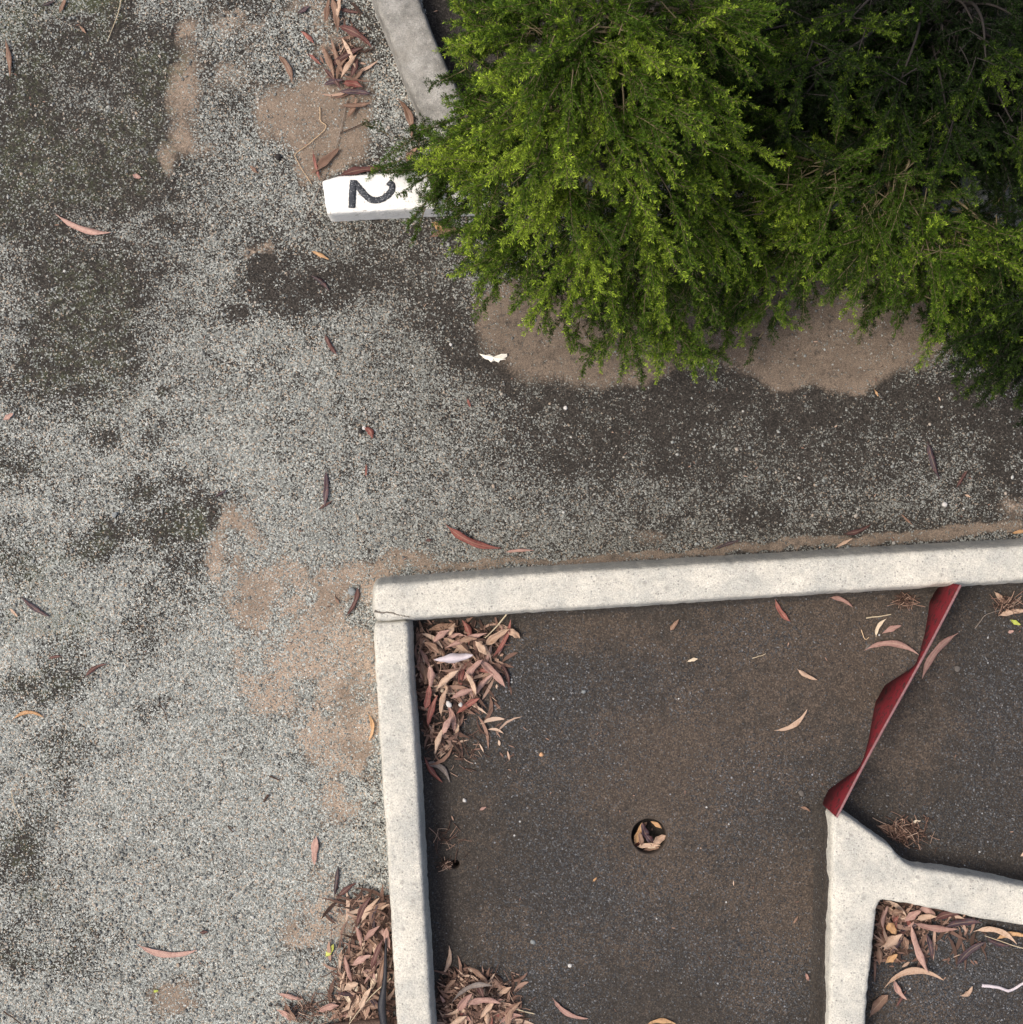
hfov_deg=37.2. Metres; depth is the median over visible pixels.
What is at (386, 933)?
fallen leaf
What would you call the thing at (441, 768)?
fallen leaf
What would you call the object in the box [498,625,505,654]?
fallen leaf
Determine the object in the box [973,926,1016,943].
fallen leaf
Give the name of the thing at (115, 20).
dry stalk
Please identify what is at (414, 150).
fallen leaf
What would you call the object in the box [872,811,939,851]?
dry needles
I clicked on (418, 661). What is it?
fallen leaf
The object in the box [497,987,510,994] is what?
fallen leaf
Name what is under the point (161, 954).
fallen leaf
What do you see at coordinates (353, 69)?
fallen leaf
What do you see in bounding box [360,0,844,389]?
shrub
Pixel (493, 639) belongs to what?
fallen leaf
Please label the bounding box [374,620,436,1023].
concrete kerb
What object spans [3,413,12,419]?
fallen leaf
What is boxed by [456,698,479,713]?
fallen leaf
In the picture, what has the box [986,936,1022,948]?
dry stalk
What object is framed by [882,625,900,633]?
fallen leaf
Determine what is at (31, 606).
fallen leaf
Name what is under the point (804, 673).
fallen leaf
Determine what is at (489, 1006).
fallen leaf
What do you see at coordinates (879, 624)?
fallen leaf
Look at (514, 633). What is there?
fallen leaf
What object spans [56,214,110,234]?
fallen leaf
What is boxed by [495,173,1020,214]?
concrete kerb
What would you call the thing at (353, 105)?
fallen leaf
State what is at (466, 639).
fallen leaf
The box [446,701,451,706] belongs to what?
pebble
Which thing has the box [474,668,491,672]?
fallen leaf
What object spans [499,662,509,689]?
fallen leaf
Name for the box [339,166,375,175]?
fallen leaf
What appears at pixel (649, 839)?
fallen leaf
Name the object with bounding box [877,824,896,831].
fallen leaf
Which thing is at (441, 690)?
fallen leaf
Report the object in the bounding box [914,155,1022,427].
shrub
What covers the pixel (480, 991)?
fallen leaf
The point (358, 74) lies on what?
fallen leaf
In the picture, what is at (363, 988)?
fallen leaf
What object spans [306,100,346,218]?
grey twig
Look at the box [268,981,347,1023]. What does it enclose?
dry needles
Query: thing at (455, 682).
fallen leaf
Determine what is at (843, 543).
fallen leaf
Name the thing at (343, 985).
fallen leaf
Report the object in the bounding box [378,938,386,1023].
rubber strap
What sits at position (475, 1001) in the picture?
fallen leaf
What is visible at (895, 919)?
fallen leaf
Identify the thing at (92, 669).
fallen leaf
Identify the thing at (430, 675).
fallen leaf
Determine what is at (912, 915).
fallen leaf
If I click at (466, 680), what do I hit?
fallen leaf
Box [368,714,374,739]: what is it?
fallen leaf
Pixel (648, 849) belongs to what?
fallen leaf
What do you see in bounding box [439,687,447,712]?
fallen leaf
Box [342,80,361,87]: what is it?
fallen leaf
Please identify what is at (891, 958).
fallen leaf
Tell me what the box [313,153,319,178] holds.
fallen leaf
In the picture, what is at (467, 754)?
dry needles
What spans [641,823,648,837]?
fallen leaf
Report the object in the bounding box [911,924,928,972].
fallen leaf
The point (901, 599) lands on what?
dry needles
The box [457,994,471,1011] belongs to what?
fallen leaf
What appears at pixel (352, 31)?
fallen leaf
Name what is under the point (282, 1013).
fallen leaf
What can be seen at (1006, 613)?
fallen leaf
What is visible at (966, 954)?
fallen leaf
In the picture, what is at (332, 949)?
fallen leaf
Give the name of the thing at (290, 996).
fallen leaf
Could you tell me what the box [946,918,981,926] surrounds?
fallen leaf
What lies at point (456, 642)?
fallen leaf
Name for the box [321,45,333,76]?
fallen leaf
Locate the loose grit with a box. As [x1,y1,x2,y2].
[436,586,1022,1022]
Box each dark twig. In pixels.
[3,1011,20,1023]
[340,118,377,133]
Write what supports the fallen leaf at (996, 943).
on the pavement
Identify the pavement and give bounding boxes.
[413,583,1022,1023]
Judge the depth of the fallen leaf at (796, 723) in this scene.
4.19 m
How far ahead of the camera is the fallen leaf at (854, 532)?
4.19 m
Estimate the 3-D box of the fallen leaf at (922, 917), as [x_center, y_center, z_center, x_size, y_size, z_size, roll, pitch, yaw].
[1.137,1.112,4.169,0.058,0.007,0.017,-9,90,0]
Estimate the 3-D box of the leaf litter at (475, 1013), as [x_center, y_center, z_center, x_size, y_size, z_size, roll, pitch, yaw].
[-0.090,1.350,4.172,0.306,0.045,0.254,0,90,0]
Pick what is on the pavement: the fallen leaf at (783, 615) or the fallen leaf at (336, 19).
the fallen leaf at (783, 615)
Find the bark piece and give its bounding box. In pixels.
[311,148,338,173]
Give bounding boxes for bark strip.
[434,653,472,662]
[981,982,1022,991]
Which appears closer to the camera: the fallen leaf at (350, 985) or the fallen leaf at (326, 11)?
the fallen leaf at (350, 985)
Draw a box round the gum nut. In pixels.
[275,153,280,159]
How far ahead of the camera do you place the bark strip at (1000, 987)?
4.19 m
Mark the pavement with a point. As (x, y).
(705, 857)
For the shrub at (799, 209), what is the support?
on the ground
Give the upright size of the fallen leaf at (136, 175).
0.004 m
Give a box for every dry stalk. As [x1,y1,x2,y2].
[107,0,120,41]
[349,978,390,1023]
[485,614,506,637]
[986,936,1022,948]
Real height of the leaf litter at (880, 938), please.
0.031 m
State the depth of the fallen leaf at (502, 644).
4.18 m
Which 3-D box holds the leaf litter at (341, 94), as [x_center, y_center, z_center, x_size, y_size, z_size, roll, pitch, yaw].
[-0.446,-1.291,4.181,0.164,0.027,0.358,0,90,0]
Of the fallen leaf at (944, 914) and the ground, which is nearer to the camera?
the fallen leaf at (944, 914)
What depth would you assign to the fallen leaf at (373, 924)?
4.16 m
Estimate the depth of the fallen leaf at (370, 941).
4.17 m
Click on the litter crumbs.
(333, 541)
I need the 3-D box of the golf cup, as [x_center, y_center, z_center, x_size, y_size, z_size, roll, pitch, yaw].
[0.380,0.896,4.242,0.111,0.086,0.111,0,90,0]
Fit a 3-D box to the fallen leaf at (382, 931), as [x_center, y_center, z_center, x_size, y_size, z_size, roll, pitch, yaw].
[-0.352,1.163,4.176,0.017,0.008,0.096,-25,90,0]
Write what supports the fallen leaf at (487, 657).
on the leaf litter at (448, 737)
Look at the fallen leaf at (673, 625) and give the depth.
4.19 m
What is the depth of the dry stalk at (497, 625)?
4.17 m
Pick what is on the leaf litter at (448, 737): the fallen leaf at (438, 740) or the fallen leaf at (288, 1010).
the fallen leaf at (438, 740)
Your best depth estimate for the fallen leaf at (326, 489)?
4.19 m
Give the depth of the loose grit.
4.20 m
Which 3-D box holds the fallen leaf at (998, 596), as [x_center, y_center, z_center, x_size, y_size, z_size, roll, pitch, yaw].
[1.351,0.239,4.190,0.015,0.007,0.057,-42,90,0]
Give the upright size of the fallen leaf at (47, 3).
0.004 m
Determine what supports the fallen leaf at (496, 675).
on the leaf litter at (448, 737)
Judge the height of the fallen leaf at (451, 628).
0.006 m
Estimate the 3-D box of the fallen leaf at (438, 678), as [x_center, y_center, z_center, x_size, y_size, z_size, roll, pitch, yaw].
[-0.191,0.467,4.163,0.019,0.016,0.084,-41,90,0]
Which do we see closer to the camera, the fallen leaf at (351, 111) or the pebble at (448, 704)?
the pebble at (448, 704)
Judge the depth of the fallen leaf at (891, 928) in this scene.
4.16 m
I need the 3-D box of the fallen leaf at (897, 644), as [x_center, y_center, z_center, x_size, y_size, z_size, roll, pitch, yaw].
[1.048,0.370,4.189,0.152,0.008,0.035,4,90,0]
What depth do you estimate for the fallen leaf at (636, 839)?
4.23 m
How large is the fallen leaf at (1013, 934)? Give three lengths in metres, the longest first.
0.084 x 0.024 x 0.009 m
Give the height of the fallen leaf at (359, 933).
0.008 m
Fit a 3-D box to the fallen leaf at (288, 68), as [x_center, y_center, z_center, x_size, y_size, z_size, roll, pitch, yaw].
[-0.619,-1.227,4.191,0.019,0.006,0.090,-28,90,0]
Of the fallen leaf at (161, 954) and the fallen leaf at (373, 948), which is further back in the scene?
the fallen leaf at (161, 954)
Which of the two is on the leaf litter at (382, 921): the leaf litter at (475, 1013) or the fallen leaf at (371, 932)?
the fallen leaf at (371, 932)
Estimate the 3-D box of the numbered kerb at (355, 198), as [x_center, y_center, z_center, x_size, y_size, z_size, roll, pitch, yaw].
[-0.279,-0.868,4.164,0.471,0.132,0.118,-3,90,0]
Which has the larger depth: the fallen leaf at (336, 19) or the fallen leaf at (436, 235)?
the fallen leaf at (436, 235)
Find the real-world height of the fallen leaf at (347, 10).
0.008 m
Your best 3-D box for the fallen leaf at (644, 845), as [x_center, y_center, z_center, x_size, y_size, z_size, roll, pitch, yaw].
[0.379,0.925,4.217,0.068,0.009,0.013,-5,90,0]
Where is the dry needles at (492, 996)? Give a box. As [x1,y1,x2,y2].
[437,963,535,1023]
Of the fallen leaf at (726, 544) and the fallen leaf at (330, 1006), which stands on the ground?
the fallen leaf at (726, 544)
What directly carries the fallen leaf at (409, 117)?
on the ground
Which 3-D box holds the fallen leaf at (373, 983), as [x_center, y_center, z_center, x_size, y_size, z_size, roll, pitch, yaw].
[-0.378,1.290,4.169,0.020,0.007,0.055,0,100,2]
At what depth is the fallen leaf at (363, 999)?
4.14 m
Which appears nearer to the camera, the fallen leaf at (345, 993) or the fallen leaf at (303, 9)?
the fallen leaf at (345, 993)
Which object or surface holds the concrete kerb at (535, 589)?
on the ground
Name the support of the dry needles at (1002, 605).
on the pavement
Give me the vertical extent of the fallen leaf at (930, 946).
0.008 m
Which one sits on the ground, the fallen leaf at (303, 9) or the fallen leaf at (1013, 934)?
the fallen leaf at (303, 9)
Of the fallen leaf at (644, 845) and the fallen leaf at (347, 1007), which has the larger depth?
the fallen leaf at (644, 845)
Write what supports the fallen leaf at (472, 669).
on the leaf litter at (448, 737)
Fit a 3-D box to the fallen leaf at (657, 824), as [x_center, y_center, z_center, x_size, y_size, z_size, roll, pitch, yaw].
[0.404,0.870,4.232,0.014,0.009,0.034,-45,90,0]
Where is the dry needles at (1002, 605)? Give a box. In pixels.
[990,591,1022,618]
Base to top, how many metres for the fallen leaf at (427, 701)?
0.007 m
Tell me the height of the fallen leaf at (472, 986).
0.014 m
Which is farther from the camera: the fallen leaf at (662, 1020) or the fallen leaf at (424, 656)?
the fallen leaf at (662, 1020)
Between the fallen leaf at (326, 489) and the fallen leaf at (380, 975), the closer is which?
the fallen leaf at (380, 975)
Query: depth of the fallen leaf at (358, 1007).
4.17 m
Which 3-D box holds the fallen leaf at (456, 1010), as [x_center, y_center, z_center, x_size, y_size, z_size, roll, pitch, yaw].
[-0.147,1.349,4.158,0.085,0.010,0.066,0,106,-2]
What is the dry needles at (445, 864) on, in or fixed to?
on the pavement
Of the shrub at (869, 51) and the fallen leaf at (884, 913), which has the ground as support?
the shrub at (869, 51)
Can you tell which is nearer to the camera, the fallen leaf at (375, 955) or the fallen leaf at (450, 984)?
the fallen leaf at (375, 955)
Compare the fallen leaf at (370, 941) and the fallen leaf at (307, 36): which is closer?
the fallen leaf at (370, 941)
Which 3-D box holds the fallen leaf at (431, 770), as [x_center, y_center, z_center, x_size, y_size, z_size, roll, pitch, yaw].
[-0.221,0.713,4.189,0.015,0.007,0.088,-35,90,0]
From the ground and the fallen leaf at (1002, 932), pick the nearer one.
the fallen leaf at (1002, 932)
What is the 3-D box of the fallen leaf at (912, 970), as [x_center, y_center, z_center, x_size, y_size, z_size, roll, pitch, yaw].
[1.105,1.279,4.172,0.160,0.007,0.059,0,83,8]
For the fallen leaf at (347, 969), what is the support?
on the leaf litter at (382, 921)
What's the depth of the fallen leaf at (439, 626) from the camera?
4.18 m
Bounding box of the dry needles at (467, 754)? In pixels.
[438,730,489,776]
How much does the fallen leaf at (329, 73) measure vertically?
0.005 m
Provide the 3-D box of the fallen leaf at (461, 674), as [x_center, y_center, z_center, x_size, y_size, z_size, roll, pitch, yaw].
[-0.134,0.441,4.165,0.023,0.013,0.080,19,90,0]
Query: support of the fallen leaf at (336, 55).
on the ground
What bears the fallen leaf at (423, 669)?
on the leaf litter at (448, 737)
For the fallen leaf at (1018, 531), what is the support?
on the ground
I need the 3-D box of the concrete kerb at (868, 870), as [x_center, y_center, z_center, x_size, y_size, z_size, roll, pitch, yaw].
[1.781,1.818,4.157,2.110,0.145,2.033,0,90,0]
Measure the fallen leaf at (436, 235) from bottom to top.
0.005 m
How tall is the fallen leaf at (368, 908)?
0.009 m
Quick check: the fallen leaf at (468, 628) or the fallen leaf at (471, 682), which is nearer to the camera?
the fallen leaf at (471, 682)
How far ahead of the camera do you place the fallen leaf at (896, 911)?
4.16 m
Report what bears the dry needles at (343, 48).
on the ground
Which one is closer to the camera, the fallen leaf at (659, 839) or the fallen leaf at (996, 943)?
the fallen leaf at (996, 943)
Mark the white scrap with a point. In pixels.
(492, 358)
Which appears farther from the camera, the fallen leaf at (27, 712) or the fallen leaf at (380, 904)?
the fallen leaf at (27, 712)
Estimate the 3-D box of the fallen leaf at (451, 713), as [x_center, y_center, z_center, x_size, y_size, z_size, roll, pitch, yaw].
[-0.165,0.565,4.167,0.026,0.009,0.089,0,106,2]
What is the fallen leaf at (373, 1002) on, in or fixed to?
on the leaf litter at (382, 921)
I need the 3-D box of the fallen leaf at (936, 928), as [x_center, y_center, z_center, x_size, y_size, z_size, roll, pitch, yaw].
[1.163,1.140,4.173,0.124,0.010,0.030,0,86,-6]
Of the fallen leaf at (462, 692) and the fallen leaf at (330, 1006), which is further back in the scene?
the fallen leaf at (330, 1006)
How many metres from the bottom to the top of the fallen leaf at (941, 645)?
0.009 m
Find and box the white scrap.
[480,354,506,361]
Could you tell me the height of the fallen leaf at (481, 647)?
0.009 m
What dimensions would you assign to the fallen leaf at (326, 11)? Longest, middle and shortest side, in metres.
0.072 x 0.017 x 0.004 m
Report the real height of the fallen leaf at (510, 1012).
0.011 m
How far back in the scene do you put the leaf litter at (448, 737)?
4.18 m
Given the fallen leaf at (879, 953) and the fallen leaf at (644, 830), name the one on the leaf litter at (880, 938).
the fallen leaf at (879, 953)
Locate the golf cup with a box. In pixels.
[630,817,667,855]
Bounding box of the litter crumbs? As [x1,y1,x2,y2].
[0,1,1021,1020]
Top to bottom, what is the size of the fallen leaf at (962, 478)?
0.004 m
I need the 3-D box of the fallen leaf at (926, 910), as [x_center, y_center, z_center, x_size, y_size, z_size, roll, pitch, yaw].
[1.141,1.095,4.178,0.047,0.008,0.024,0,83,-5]
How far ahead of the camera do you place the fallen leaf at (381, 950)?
4.17 m
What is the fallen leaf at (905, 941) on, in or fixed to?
on the leaf litter at (880, 938)
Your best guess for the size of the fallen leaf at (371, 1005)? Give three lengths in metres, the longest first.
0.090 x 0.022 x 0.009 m
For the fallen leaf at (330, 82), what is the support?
on the ground
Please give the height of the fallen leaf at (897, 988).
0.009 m
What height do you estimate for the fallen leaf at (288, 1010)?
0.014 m
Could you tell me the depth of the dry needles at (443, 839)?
4.19 m
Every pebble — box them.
[348,587,355,595]
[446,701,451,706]
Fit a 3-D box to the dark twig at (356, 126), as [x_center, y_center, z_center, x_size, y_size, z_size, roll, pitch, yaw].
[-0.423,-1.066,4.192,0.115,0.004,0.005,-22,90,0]
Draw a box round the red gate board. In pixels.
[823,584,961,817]
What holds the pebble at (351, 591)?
on the ground
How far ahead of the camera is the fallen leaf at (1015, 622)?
4.19 m
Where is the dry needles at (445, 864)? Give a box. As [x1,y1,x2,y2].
[435,855,452,871]
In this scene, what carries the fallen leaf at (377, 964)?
on the leaf litter at (382, 921)
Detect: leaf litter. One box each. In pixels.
[320,0,377,107]
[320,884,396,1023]
[414,617,519,764]
[434,957,532,1023]
[872,900,986,980]
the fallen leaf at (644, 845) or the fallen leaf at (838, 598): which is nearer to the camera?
the fallen leaf at (838, 598)
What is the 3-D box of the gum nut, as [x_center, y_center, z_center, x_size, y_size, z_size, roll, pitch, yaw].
[-0.645,-0.980,4.194,0.016,0.017,0.019,26,90,0]
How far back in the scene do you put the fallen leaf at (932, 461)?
4.19 m
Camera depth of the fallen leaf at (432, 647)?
4.14 m
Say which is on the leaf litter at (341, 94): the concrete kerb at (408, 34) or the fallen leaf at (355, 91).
the fallen leaf at (355, 91)
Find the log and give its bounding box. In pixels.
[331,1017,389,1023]
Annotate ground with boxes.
[0,0,1022,1023]
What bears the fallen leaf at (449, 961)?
on the pavement
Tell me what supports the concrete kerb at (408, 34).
on the ground
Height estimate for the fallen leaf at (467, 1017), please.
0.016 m
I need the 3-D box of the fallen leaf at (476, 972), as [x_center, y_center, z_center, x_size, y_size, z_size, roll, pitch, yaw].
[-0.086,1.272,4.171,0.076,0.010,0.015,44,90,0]
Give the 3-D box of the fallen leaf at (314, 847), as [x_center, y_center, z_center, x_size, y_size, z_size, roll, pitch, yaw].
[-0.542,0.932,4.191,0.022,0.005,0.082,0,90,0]
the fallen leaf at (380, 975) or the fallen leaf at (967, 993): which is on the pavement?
the fallen leaf at (967, 993)
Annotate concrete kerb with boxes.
[371,0,478,156]
[372,538,1022,621]
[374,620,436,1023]
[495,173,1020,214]
[825,809,1022,1023]
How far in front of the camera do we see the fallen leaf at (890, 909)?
4.18 m
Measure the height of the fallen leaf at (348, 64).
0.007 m
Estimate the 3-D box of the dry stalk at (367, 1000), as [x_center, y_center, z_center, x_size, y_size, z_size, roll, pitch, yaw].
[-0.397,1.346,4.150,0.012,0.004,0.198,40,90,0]
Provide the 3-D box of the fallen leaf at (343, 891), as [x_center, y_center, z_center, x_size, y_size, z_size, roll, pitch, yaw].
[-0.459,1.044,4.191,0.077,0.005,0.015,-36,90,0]
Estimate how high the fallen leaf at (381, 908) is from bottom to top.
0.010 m
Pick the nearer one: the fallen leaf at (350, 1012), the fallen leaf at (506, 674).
the fallen leaf at (350, 1012)
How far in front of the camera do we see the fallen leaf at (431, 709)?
4.15 m
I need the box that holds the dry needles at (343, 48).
[321,37,363,70]
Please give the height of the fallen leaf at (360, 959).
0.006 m
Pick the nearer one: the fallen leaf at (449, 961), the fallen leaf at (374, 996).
the fallen leaf at (374, 996)
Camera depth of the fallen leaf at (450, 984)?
4.17 m
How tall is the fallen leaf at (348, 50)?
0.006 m
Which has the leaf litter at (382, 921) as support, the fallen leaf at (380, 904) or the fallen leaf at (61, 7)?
the fallen leaf at (380, 904)
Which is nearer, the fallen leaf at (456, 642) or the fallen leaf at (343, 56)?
the fallen leaf at (456, 642)
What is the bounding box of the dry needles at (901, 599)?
[888,591,924,610]
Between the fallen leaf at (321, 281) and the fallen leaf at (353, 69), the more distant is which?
the fallen leaf at (321, 281)
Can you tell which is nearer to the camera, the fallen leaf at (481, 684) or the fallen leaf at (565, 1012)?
the fallen leaf at (481, 684)
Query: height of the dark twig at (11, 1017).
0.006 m
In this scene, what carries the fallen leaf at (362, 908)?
on the leaf litter at (382, 921)
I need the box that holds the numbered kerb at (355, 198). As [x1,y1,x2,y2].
[322,170,490,221]
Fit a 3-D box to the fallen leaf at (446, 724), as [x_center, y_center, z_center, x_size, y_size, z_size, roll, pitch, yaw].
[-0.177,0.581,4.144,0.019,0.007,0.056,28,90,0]
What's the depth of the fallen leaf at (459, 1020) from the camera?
4.15 m
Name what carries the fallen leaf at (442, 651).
on the leaf litter at (448, 737)
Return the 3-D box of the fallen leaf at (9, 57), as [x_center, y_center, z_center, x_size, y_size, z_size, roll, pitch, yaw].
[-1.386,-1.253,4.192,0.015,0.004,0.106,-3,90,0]
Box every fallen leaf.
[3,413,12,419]
[5,39,11,75]
[14,710,43,718]
[21,597,48,615]
[42,0,54,5]
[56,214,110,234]
[59,0,65,12]
[85,664,105,676]
[132,173,140,178]
[137,944,195,957]
[277,1010,293,1020]
[278,55,292,81]
[278,993,301,999]
[284,1003,296,1020]
[297,6,308,13]
[301,31,313,42]
[309,54,320,64]
[310,275,328,290]
[311,835,318,864]
[312,251,328,259]
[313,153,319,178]
[318,1003,338,1011]
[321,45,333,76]
[323,68,340,88]
[323,473,328,506]
[324,0,329,20]
[324,79,342,84]
[325,335,336,354]
[325,944,333,956]
[329,5,362,12]
[331,0,339,31]
[331,39,342,71]
[333,47,362,65]
[334,868,338,897]
[334,986,350,1019]
[336,0,340,16]
[336,57,347,78]
[336,883,355,898]
[337,25,371,47]
[337,992,360,995]
[338,88,370,94]
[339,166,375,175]
[340,971,344,991]
[341,55,355,76]
[342,39,355,66]
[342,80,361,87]
[342,102,370,107]
[342,984,360,1011]
[343,981,357,990]
[343,994,360,1019]
[344,68,363,87]
[344,955,351,981]
[346,588,358,615]
[347,97,356,116]
[351,58,357,76]
[352,955,370,965]
[353,998,372,1016]
[354,1003,377,1009]
[355,926,361,945]
[356,897,370,924]
[359,987,371,1009]
[361,898,378,921]
[361,984,367,1019]
[362,993,378,998]
[363,934,387,952]
[364,926,378,940]
[364,929,387,962]
[364,957,381,983]
[365,427,373,438]
[367,987,390,1011]
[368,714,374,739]
[370,902,386,912]
[370,973,376,989]
[371,901,379,938]
[371,940,382,970]
[372,936,379,963]
[376,904,388,915]
[376,924,387,950]
[377,958,383,986]
[383,928,389,947]
[398,99,413,135]
[406,148,416,161]
[417,655,422,679]
[418,648,430,666]
[420,660,427,683]
[422,686,443,692]
[424,642,438,653]
[424,686,431,708]
[424,756,441,781]
[424,761,449,781]
[427,665,434,686]
[427,695,437,725]
[429,228,455,237]
[429,623,458,630]
[432,686,458,693]
[433,630,449,642]
[435,675,448,694]
[435,730,442,753]
[437,670,458,688]
[438,646,444,656]
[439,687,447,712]
[442,633,460,647]
[442,716,451,733]
[444,633,485,648]
[444,638,476,659]
[444,947,451,971]
[444,996,472,1014]
[445,524,498,548]
[446,980,455,990]
[448,707,455,731]
[449,623,454,634]
[450,1016,466,1023]
[451,688,472,698]
[452,675,460,689]
[453,982,491,1000]
[455,716,458,737]
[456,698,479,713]
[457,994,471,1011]
[458,636,476,642]
[458,661,469,685]
[462,620,471,644]
[463,659,482,679]
[463,677,474,697]
[463,1012,471,1021]
[465,672,475,694]
[467,997,500,1004]
[469,967,487,983]
[473,981,483,997]
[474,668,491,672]
[475,641,486,654]
[475,674,492,695]
[477,659,504,686]
[477,997,490,1023]
[479,648,490,665]
[480,1003,493,1018]
[484,629,508,645]
[493,620,510,656]
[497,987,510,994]
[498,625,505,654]
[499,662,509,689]
[499,1013,521,1023]
[505,1001,521,1023]
[507,549,532,552]
[508,629,519,637]
[553,999,587,1018]
[634,823,641,843]
[637,843,659,847]
[638,833,643,845]
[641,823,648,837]
[644,847,658,850]
[645,834,653,844]
[649,1018,674,1023]
[651,821,660,827]
[653,834,664,843]
[670,619,678,630]
[713,540,739,549]
[775,599,789,620]
[776,710,806,730]
[799,670,816,679]
[830,596,851,606]
[835,539,851,547]
[845,524,870,534]
[864,640,918,654]
[870,995,887,1016]
[875,619,885,634]
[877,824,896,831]
[877,944,882,962]
[881,906,887,929]
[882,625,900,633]
[882,904,902,917]
[883,934,901,950]
[884,967,942,987]
[886,923,896,934]
[886,954,897,962]
[891,938,902,952]
[892,908,902,915]
[893,916,898,934]
[893,981,906,999]
[896,991,905,1006]
[903,936,908,949]
[905,910,920,921]
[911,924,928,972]
[915,923,956,931]
[916,914,935,920]
[919,907,934,914]
[922,633,957,678]
[926,934,933,958]
[927,441,939,479]
[934,911,958,919]
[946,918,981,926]
[955,942,985,967]
[956,470,967,487]
[960,987,972,996]
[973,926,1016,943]
[986,937,1011,946]
[995,592,1004,602]
[997,931,1022,938]
[999,609,1022,615]
[1011,620,1019,624]
[1013,529,1022,533]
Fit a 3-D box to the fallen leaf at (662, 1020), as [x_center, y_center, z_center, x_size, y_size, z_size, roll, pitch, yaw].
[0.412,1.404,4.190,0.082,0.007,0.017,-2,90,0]
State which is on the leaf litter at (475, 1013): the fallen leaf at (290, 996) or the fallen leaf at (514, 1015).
the fallen leaf at (514, 1015)
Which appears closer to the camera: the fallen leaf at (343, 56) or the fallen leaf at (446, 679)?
the fallen leaf at (446, 679)
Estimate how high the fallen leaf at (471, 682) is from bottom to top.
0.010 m
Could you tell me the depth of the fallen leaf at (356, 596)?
4.19 m
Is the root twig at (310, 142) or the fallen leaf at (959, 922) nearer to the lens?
the fallen leaf at (959, 922)
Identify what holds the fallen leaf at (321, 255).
on the ground
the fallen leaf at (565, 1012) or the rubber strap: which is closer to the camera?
the rubber strap
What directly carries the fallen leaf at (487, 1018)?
on the leaf litter at (475, 1013)
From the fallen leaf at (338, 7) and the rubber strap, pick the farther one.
the fallen leaf at (338, 7)
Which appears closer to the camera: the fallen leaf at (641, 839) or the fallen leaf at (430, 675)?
the fallen leaf at (430, 675)
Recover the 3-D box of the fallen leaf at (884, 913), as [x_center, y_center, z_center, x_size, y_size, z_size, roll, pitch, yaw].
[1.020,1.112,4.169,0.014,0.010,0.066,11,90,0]
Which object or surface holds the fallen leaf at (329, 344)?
on the ground
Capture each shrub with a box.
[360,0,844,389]
[665,77,1022,372]
[686,0,1022,224]
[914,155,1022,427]
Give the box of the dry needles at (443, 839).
[429,820,469,862]
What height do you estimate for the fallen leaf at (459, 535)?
0.011 m
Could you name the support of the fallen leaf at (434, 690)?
on the leaf litter at (448, 737)
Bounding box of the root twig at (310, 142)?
[294,107,325,184]
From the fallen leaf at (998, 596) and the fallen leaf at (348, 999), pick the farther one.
the fallen leaf at (998, 596)
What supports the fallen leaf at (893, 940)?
on the leaf litter at (880, 938)
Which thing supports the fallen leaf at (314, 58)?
on the ground
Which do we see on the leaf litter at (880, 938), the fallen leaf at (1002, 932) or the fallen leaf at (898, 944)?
the fallen leaf at (898, 944)
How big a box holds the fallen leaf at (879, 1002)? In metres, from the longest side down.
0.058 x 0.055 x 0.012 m
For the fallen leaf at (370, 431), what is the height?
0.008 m
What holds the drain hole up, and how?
in the pavement
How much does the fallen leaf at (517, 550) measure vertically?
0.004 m
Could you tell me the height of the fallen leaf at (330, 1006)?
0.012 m
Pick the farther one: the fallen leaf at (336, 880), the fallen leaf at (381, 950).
the fallen leaf at (336, 880)
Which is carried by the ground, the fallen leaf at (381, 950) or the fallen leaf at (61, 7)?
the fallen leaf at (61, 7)
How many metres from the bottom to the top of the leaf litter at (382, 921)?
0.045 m
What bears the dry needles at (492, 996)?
on the leaf litter at (475, 1013)
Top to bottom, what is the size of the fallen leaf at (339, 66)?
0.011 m

